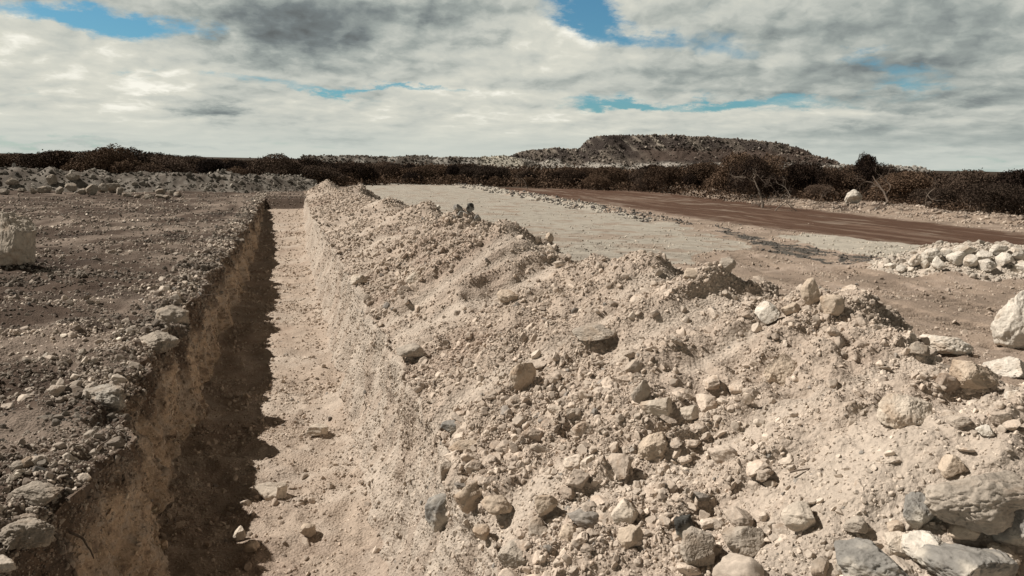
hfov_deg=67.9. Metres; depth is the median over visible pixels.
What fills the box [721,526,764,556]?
boulder
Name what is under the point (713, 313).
rock
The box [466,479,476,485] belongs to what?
rock
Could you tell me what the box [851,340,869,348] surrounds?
rock
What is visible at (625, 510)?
boulder
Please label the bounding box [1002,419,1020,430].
rock
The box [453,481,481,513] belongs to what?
boulder
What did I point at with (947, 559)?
boulder
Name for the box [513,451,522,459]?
rock
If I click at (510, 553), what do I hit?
boulder
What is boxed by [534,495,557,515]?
boulder
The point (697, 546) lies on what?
boulder
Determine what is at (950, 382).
rock
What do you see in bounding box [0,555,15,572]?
rock
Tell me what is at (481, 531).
boulder
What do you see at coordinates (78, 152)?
shrub
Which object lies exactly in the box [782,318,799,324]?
rock
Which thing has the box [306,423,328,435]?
boulder
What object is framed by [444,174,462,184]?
shrub
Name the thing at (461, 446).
boulder
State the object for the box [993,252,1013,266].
rock
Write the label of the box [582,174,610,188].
shrub
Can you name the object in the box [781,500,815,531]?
boulder
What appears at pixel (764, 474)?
rock
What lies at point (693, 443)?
rock
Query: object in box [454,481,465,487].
rock
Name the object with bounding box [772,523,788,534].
rock
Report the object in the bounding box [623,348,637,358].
rock
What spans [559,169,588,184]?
shrub
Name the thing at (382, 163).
shrub
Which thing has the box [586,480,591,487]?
rock
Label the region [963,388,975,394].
rock
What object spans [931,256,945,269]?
rock
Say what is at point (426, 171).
shrub
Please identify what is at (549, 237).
boulder
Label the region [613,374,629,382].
rock
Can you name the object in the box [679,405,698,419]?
boulder
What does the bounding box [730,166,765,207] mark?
dead tree
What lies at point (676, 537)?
rock
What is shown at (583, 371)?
rock
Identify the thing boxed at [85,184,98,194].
rock
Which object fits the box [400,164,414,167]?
shrub
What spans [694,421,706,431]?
rock
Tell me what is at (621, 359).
rock
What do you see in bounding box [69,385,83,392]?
rock
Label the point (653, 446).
boulder
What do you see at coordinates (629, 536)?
boulder
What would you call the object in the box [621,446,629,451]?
rock
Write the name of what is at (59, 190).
rock
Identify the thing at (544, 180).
undergrowth
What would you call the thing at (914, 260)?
rock
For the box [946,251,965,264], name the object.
rock
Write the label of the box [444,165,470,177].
shrub
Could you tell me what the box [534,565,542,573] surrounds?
rock
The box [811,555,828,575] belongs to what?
boulder
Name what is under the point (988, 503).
boulder
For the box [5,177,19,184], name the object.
rock
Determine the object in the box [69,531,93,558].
exposed root
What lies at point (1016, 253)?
rock
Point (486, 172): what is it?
shrub
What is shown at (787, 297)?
rock
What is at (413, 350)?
boulder
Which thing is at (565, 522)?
rock
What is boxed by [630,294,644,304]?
rock
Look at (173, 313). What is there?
boulder
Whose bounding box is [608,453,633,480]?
rock
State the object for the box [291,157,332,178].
shrub
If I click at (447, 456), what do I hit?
rock
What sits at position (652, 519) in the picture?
rock
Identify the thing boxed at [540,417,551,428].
rock
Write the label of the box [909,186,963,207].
shrub
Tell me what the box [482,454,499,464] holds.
rock
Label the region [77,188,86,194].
rock
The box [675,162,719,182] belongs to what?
shrub
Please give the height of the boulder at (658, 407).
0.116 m
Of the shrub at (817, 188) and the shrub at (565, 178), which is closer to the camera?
the shrub at (817, 188)
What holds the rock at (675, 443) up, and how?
on the spoil bank
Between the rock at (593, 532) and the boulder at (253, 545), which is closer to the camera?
the rock at (593, 532)
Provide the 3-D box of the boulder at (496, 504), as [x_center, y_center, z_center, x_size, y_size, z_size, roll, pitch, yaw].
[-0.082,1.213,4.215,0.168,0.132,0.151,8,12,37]
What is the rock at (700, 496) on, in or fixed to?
on the spoil bank
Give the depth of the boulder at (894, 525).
3.09 m
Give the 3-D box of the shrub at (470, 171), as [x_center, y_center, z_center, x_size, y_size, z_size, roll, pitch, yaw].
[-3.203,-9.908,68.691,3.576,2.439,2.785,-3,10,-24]
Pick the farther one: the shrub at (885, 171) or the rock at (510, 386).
the shrub at (885, 171)
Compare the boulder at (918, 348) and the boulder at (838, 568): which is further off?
the boulder at (918, 348)
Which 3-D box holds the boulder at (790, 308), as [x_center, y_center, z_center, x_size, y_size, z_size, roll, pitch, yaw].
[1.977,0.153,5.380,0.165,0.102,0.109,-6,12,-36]
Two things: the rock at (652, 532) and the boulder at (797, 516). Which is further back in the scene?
the rock at (652, 532)
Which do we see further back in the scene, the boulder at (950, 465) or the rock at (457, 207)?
the rock at (457, 207)
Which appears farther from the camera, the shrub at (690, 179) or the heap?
the heap
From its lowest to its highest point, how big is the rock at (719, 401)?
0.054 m
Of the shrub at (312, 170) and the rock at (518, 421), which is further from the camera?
the shrub at (312, 170)
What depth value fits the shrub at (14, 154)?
73.24 m
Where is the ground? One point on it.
(20, 423)
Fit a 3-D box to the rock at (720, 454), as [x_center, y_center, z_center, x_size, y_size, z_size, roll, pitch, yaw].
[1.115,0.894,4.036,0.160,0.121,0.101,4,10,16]
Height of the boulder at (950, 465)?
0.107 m
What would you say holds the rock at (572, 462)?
on the spoil bank
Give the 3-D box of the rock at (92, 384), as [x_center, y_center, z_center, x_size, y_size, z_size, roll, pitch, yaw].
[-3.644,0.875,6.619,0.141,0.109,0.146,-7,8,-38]
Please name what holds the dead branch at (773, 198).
on the dirt road
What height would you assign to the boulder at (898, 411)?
0.176 m
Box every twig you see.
[96,414,126,448]
[790,468,809,472]
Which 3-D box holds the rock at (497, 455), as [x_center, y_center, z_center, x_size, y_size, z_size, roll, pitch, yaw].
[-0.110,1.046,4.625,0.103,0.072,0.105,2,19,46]
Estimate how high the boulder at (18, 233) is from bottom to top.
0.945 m
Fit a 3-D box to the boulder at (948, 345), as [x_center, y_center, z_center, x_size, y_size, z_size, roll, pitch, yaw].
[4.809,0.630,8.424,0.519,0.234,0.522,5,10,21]
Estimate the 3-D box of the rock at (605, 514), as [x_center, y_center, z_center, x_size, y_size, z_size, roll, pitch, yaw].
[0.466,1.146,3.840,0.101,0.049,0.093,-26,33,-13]
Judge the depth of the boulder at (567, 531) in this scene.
3.70 m
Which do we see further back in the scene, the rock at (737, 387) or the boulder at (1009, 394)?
the rock at (737, 387)
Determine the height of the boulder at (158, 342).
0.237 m
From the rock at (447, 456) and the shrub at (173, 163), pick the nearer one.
the rock at (447, 456)
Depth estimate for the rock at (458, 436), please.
5.38 m
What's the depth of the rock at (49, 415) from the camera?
5.83 m
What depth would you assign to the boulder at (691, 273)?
6.27 m
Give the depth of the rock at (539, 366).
5.88 m
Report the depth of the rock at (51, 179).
41.53 m
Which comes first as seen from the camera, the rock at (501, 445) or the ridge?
the rock at (501, 445)
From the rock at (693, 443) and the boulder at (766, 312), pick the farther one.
the boulder at (766, 312)
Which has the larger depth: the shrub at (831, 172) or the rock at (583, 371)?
the shrub at (831, 172)
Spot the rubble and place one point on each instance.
(734, 565)
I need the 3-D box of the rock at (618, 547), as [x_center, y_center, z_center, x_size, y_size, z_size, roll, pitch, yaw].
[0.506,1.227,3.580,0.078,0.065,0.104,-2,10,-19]
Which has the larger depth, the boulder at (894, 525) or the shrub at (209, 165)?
the shrub at (209, 165)
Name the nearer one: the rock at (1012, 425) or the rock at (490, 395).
the rock at (1012, 425)
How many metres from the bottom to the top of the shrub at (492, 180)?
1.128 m
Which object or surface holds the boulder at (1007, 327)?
on the ground
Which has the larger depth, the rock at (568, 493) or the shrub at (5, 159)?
the shrub at (5, 159)
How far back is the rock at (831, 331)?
4.82 m
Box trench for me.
[5,198,498,575]
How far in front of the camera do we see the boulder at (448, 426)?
5.54 m
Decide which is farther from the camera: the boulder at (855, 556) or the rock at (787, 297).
the rock at (787, 297)
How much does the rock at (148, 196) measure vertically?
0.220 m
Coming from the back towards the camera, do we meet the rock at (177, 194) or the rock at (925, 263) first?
the rock at (177, 194)
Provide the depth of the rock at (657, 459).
4.21 m
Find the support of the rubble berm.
on the ground
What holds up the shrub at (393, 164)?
on the ground
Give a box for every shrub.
[0,154,33,167]
[6,152,32,156]
[9,150,83,171]
[41,150,87,156]
[60,143,166,173]
[70,147,172,173]
[117,163,172,173]
[136,154,197,173]
[146,151,182,159]
[164,154,206,158]
[180,157,225,172]
[195,158,247,173]
[215,158,241,165]
[226,166,253,174]
[246,153,303,176]
[254,164,297,175]
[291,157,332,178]
[297,163,344,183]
[318,161,346,175]
[335,161,375,184]
[353,167,379,184]
[369,160,393,170]
[372,165,404,181]
[377,163,406,175]
[397,165,439,179]
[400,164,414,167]
[401,172,424,183]
[423,164,448,179]
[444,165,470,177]
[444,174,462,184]
[453,163,477,170]
[458,165,480,180]
[470,166,511,181]
[485,176,502,185]
[513,169,534,177]
[514,169,537,177]
[519,170,538,181]
[522,177,535,185]
[547,170,564,179]
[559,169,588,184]
[562,166,576,170]
[562,177,576,187]
[577,166,597,175]
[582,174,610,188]
[589,165,627,188]
[626,169,654,185]
[631,176,650,188]
[637,164,665,170]
[639,164,687,192]
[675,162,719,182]
[680,173,703,189]
[701,151,790,194]
[702,178,734,190]
[725,153,779,197]
[753,176,798,198]
[768,160,832,196]
[771,167,819,195]
[803,183,839,199]
[804,164,850,191]
[819,166,880,193]
[843,164,855,171]
[852,152,880,193]
[853,162,900,177]
[862,183,892,200]
[866,169,934,203]
[869,169,940,199]
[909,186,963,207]
[921,172,947,187]
[931,167,990,207]
[943,169,999,207]
[958,181,1023,213]
[993,168,1023,205]
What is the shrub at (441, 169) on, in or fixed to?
on the ground
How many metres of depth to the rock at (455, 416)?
5.55 m
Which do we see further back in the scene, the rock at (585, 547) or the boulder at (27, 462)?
the boulder at (27, 462)
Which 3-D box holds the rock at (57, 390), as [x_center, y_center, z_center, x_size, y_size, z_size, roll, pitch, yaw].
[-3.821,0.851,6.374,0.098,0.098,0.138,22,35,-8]
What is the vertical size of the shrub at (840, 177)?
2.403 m
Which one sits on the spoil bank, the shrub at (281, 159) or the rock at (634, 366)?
the rock at (634, 366)
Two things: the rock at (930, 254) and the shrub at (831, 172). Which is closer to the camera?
the rock at (930, 254)
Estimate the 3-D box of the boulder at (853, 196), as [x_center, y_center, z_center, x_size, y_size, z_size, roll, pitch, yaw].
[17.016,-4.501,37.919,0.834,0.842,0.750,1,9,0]
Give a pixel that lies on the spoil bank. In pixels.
(690, 361)
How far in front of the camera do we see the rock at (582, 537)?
3.55 m
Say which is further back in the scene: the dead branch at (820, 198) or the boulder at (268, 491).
the dead branch at (820, 198)
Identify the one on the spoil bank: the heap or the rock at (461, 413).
the rock at (461, 413)
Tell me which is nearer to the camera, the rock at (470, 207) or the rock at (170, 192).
the rock at (470, 207)
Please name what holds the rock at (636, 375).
on the spoil bank
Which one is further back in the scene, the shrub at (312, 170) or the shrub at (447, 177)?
the shrub at (447, 177)
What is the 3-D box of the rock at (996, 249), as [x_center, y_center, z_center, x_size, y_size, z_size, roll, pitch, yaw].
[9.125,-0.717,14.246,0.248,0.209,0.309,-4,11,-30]
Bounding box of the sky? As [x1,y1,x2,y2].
[0,0,1023,171]
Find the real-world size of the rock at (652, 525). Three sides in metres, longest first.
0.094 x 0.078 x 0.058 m
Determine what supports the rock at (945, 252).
on the ground
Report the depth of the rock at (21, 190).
39.13 m
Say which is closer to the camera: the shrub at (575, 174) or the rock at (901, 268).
the rock at (901, 268)
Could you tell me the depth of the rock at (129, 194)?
36.45 m
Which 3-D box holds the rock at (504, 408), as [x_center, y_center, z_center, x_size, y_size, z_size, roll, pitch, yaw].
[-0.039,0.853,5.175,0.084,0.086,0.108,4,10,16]
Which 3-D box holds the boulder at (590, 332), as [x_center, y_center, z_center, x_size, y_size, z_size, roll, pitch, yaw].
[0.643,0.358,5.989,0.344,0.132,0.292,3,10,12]
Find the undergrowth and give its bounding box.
[33,149,1023,215]
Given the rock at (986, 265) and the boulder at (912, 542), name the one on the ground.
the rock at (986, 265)
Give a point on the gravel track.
(408, 194)
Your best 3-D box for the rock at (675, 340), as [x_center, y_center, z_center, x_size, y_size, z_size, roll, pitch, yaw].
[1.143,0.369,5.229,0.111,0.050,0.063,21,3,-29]
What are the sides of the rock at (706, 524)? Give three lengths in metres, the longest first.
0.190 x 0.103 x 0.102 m
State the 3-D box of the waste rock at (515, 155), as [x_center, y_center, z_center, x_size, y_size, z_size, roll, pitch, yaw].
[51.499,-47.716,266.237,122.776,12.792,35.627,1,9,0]
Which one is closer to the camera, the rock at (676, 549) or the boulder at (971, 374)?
the rock at (676, 549)
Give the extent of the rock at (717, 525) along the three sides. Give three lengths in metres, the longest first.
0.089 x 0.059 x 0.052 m
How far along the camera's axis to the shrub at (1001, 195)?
32.32 m
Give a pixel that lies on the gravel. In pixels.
(186, 279)
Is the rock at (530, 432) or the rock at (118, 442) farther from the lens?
the rock at (118, 442)
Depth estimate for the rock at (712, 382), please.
4.78 m
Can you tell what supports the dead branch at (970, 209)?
on the ground
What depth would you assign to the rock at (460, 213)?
14.33 m
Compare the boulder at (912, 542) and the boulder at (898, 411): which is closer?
the boulder at (912, 542)
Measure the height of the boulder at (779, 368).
0.236 m
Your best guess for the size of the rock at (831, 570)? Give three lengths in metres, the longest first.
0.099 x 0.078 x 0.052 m
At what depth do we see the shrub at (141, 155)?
53.84 m
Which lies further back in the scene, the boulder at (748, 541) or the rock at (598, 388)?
the rock at (598, 388)
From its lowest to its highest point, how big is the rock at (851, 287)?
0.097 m
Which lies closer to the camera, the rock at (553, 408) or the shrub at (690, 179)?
the rock at (553, 408)
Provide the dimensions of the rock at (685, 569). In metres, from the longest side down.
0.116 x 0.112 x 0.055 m
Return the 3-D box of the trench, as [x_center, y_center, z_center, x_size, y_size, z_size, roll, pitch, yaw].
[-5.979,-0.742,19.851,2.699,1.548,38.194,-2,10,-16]
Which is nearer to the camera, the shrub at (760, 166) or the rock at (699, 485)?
the rock at (699, 485)
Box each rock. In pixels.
[0,188,9,193]
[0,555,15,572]
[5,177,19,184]
[17,188,26,191]
[19,513,37,518]
[29,187,37,193]
[32,455,50,465]
[37,186,52,192]
[38,414,53,418]
[46,174,56,184]
[48,385,64,396]
[55,186,63,193]
[65,173,79,180]
[65,183,76,191]
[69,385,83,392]
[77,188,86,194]
[77,473,90,482]
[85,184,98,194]
[85,382,98,388]
[98,183,107,192]
[104,436,125,447]
[106,183,120,192]
[116,187,123,194]
[122,192,131,196]
[142,195,154,198]
[155,189,165,193]
[162,195,170,198]
[167,190,173,195]
[174,192,181,196]
[295,154,544,167]
[443,450,459,460]
[451,412,464,421]
[453,204,462,210]
[453,432,463,441]
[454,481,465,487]
[455,421,461,431]
[456,410,466,415]
[456,478,464,489]
[457,211,467,216]
[460,454,478,461]
[463,360,473,367]
[464,459,481,473]
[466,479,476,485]
[467,203,473,212]
[474,214,480,221]
[476,475,485,485]
[481,475,497,490]
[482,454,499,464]
[485,393,496,399]
[487,452,501,458]
[489,440,499,448]
[495,440,509,455]
[500,395,509,402]
[500,405,508,415]
[507,381,513,389]
[508,455,518,461]
[509,134,839,168]
[510,395,520,403]
[512,416,526,426]
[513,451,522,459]
[515,539,526,551]
[520,426,542,442]
[530,443,550,452]
[534,363,546,369]
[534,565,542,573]
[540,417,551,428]
[547,404,562,413]
[551,424,560,432]
[560,485,575,499]
[562,518,573,524]
[563,454,581,469]
[564,408,579,418]
[565,468,589,488]
[566,508,598,528]
[570,392,581,402]
[570,421,594,437]
[574,531,587,543]
[577,367,589,375]
[577,444,587,454]
[580,455,595,472]
[580,543,595,551]
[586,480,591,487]
[586,528,598,535]
[590,495,607,504]
[592,386,603,391]
[596,509,610,521]
[599,375,612,386]
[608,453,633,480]
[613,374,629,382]
[613,539,625,550]
[617,358,626,361]
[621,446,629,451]
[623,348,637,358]
[624,359,642,372]
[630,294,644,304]
[630,372,641,378]
[642,529,655,535]
[643,486,656,498]
[645,523,655,528]
[646,515,656,523]
[652,455,664,462]
[659,463,669,472]
[660,413,676,423]
[660,514,670,526]
[668,437,681,448]
[670,544,680,553]
[671,336,682,345]
[672,530,681,540]
[675,451,691,464]
[676,562,701,575]
[678,388,693,399]
[684,439,700,447]
[692,491,709,500]
[693,480,704,490]
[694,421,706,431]
[696,393,718,412]
[699,517,726,530]
[702,374,719,389]
[707,444,737,463]
[708,308,718,318]
[712,518,724,530]
[716,398,725,405]
[723,506,752,525]
[728,381,744,393]
[741,301,752,307]
[746,459,768,476]
[752,509,770,522]
[754,468,773,481]
[761,375,771,384]
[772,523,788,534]
[774,534,787,542]
[778,453,793,464]
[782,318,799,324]
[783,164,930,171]
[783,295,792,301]
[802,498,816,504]
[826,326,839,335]
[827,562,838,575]
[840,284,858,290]
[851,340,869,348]
[852,480,863,490]
[855,317,868,327]
[880,459,900,463]
[884,263,895,268]
[890,555,914,575]
[896,264,906,272]
[908,255,920,266]
[920,259,930,268]
[921,248,940,261]
[929,348,937,356]
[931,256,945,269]
[935,373,959,392]
[940,248,952,257]
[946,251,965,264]
[946,415,972,428]
[953,245,975,255]
[955,445,975,452]
[963,254,977,266]
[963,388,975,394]
[975,249,992,259]
[978,259,996,271]
[988,411,1012,425]
[989,244,1007,254]
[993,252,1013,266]
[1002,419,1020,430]
[1007,247,1023,259]
[1013,260,1023,271]
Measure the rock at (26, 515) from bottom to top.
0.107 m
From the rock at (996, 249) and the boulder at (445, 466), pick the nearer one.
the boulder at (445, 466)
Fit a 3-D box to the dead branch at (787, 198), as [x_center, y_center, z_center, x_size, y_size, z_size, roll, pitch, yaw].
[12.954,-4.540,35.929,1.385,1.850,2.222,1,9,-1]
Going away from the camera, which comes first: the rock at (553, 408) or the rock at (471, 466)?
the rock at (471, 466)
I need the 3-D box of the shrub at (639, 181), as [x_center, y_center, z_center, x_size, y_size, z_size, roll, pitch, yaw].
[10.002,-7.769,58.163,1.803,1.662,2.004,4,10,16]
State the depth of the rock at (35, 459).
4.79 m
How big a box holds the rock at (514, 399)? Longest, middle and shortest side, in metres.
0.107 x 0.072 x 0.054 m
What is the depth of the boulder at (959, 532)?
2.94 m
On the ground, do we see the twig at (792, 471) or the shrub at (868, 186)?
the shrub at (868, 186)
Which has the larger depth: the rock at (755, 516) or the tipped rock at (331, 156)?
the tipped rock at (331, 156)
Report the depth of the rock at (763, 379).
4.80 m
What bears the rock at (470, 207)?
on the spoil bank
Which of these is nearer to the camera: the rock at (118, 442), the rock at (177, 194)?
the rock at (118, 442)
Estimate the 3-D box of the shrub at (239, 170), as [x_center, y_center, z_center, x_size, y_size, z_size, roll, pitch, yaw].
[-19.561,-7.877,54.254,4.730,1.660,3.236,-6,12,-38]
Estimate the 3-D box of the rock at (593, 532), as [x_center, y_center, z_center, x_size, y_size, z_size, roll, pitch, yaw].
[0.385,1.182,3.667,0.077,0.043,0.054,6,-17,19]
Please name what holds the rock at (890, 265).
on the ground
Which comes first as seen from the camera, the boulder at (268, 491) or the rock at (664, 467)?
the rock at (664, 467)
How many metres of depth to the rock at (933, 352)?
4.76 m
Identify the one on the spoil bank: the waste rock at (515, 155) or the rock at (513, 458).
the rock at (513, 458)
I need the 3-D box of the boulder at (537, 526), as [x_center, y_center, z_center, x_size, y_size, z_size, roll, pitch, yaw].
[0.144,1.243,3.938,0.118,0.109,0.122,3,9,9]
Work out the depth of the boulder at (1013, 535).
2.90 m
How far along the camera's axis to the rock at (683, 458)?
4.18 m
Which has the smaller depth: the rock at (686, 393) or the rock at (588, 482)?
the rock at (588, 482)
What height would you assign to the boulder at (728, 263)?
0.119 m
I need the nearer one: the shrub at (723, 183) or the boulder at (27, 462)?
the boulder at (27, 462)
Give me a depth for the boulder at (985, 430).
3.27 m
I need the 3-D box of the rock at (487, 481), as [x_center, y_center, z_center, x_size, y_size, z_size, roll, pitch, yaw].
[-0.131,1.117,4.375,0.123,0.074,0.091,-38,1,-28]
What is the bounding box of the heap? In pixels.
[783,166,931,173]
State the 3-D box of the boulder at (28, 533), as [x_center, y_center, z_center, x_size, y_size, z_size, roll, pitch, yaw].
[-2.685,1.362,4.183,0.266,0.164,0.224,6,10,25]
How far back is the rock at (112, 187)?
41.19 m
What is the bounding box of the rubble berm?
[0,166,317,192]
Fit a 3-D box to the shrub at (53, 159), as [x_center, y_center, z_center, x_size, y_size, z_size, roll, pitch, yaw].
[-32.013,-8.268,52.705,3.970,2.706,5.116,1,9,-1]
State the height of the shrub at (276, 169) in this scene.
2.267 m
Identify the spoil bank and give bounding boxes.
[306,179,1023,575]
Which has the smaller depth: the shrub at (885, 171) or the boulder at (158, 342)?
the boulder at (158, 342)
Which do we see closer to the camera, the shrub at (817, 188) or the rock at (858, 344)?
the rock at (858, 344)
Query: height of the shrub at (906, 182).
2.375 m
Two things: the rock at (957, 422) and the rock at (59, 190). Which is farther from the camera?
the rock at (59, 190)
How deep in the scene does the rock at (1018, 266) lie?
13.78 m
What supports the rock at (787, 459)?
on the spoil bank
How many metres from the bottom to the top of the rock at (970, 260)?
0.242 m
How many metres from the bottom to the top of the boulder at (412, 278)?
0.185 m
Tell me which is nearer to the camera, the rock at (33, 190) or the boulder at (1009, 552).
the boulder at (1009, 552)
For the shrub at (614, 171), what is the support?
on the ground
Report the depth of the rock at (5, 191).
36.11 m
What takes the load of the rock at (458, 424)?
on the spoil bank
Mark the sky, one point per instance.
(936, 85)
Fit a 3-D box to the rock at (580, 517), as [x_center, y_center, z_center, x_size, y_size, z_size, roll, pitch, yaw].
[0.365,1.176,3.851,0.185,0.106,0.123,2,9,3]
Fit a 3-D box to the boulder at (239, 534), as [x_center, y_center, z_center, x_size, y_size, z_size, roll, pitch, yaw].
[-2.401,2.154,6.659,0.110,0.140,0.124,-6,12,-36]
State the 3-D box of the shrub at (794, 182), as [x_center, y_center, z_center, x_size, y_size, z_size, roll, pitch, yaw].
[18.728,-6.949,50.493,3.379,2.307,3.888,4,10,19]
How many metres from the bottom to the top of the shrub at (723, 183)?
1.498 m
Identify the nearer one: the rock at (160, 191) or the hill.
the rock at (160, 191)
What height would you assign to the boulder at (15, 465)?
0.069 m
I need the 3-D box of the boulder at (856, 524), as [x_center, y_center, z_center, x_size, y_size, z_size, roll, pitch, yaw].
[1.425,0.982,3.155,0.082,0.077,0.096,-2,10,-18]
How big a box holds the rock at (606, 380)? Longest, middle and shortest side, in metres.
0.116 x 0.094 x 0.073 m
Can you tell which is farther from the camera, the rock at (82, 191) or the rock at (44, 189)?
the rock at (44, 189)
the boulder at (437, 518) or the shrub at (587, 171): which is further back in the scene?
the shrub at (587, 171)
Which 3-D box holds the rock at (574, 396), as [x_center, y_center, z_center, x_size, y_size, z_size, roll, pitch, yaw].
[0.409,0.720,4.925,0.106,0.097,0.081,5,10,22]
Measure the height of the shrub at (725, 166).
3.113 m
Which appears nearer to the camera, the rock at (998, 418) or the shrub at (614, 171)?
the rock at (998, 418)
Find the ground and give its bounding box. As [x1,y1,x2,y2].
[0,153,1023,575]
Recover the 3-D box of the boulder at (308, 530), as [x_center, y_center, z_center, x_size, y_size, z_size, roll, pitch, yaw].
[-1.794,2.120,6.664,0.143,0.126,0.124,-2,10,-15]
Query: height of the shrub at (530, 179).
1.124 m
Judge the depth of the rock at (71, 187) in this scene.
39.90 m
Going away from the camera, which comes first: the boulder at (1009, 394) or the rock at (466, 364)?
the boulder at (1009, 394)
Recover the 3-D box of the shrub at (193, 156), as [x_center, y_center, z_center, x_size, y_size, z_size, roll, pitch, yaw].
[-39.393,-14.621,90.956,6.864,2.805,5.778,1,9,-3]
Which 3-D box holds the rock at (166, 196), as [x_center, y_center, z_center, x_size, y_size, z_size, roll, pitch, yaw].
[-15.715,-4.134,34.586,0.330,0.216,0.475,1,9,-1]
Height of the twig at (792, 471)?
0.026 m
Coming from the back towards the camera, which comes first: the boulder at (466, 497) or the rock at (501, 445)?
the rock at (501, 445)
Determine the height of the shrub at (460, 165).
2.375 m
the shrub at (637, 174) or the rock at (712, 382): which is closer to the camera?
the rock at (712, 382)
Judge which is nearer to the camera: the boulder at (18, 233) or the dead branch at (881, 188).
the boulder at (18, 233)
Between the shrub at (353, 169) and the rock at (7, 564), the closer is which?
the rock at (7, 564)
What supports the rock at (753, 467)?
on the spoil bank
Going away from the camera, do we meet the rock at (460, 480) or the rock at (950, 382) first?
the rock at (950, 382)
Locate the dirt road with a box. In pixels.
[498,187,1023,245]
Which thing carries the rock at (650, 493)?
on the spoil bank
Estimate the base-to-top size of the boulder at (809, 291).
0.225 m
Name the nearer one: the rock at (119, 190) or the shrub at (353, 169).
the rock at (119, 190)
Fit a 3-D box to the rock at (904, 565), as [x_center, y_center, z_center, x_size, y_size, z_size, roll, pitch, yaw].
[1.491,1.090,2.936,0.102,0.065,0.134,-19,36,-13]
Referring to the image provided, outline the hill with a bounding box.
[516,135,838,170]
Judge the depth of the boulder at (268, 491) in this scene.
7.36 m
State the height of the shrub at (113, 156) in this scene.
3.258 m
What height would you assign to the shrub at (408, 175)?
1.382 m
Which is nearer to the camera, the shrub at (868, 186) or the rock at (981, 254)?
the rock at (981, 254)
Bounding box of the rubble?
[0,221,1013,575]
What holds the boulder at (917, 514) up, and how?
on the spoil bank
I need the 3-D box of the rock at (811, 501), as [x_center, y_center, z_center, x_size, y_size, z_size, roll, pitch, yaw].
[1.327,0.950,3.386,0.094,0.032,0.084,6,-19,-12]
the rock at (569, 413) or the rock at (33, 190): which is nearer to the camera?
the rock at (569, 413)
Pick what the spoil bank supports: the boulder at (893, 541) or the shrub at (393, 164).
the boulder at (893, 541)
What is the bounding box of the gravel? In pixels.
[0,163,1023,575]
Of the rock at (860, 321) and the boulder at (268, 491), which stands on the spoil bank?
the rock at (860, 321)
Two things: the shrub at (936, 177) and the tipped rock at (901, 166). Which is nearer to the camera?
the shrub at (936, 177)
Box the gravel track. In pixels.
[348,182,751,264]
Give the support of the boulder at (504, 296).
on the spoil bank
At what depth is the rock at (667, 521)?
3.62 m
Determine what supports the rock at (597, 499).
on the spoil bank
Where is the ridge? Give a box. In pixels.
[299,156,541,168]
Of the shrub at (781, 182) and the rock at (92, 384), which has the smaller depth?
the rock at (92, 384)
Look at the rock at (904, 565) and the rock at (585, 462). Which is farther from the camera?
the rock at (585, 462)
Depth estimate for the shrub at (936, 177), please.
47.95 m
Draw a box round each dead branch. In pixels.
[749,178,796,210]
[769,172,801,210]
[808,188,832,204]
[854,164,893,203]
[924,169,939,207]
[959,198,986,211]
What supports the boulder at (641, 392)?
on the spoil bank
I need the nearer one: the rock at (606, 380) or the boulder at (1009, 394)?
the boulder at (1009, 394)
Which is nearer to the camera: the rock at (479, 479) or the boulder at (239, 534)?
the rock at (479, 479)
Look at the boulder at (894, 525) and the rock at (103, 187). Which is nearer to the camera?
the boulder at (894, 525)
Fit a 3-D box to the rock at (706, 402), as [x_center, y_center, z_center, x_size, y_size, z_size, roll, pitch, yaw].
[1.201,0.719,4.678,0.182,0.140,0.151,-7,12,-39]
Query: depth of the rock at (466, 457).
4.72 m
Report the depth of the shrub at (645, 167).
64.64 m
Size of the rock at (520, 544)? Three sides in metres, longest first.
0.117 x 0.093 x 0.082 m
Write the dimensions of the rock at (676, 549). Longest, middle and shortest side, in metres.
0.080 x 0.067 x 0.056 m
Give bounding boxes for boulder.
[0,211,36,265]
[0,517,55,550]
[6,481,64,506]
[9,460,22,470]
[21,456,34,468]
[83,384,125,410]
[139,331,179,353]
[154,305,189,325]
[231,525,245,541]
[243,539,259,551]
[253,482,287,500]
[299,523,315,537]
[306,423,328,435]
[350,274,367,284]
[396,343,423,357]
[406,272,418,284]
[425,493,448,531]
[440,420,455,433]
[440,461,451,483]
[449,440,475,454]
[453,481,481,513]
[472,524,489,540]
[481,495,512,514]
[497,289,517,302]
[498,539,525,568]
[509,362,535,390]
[528,516,547,536]
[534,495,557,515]
[545,232,553,242]
[559,523,575,543]
[572,323,613,341]
[611,498,637,524]
[617,524,642,549]
[631,380,650,402]
[638,431,667,460]
[640,397,673,416]
[674,514,693,537]
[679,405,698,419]
[680,526,715,566]
[683,268,697,279]
[719,257,735,270]
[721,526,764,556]
[754,301,780,324]
[763,353,797,386]
[781,302,799,315]
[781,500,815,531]
[800,277,820,304]
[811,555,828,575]
[820,294,844,315]
[834,537,908,575]
[835,560,841,573]
[843,515,867,533]
[844,189,862,203]
[876,393,932,428]
[884,531,906,557]
[887,520,903,531]
[901,530,944,561]
[903,491,936,529]
[909,342,929,355]
[914,542,1018,575]
[920,334,973,354]
[923,470,1023,534]
[938,454,965,478]
[947,524,979,541]
[949,359,998,389]
[975,424,994,435]
[981,356,1023,378]
[987,542,1021,565]
[990,290,1023,348]
[991,509,1023,546]
[1004,390,1017,398]
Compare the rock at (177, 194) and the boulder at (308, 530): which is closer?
the boulder at (308, 530)

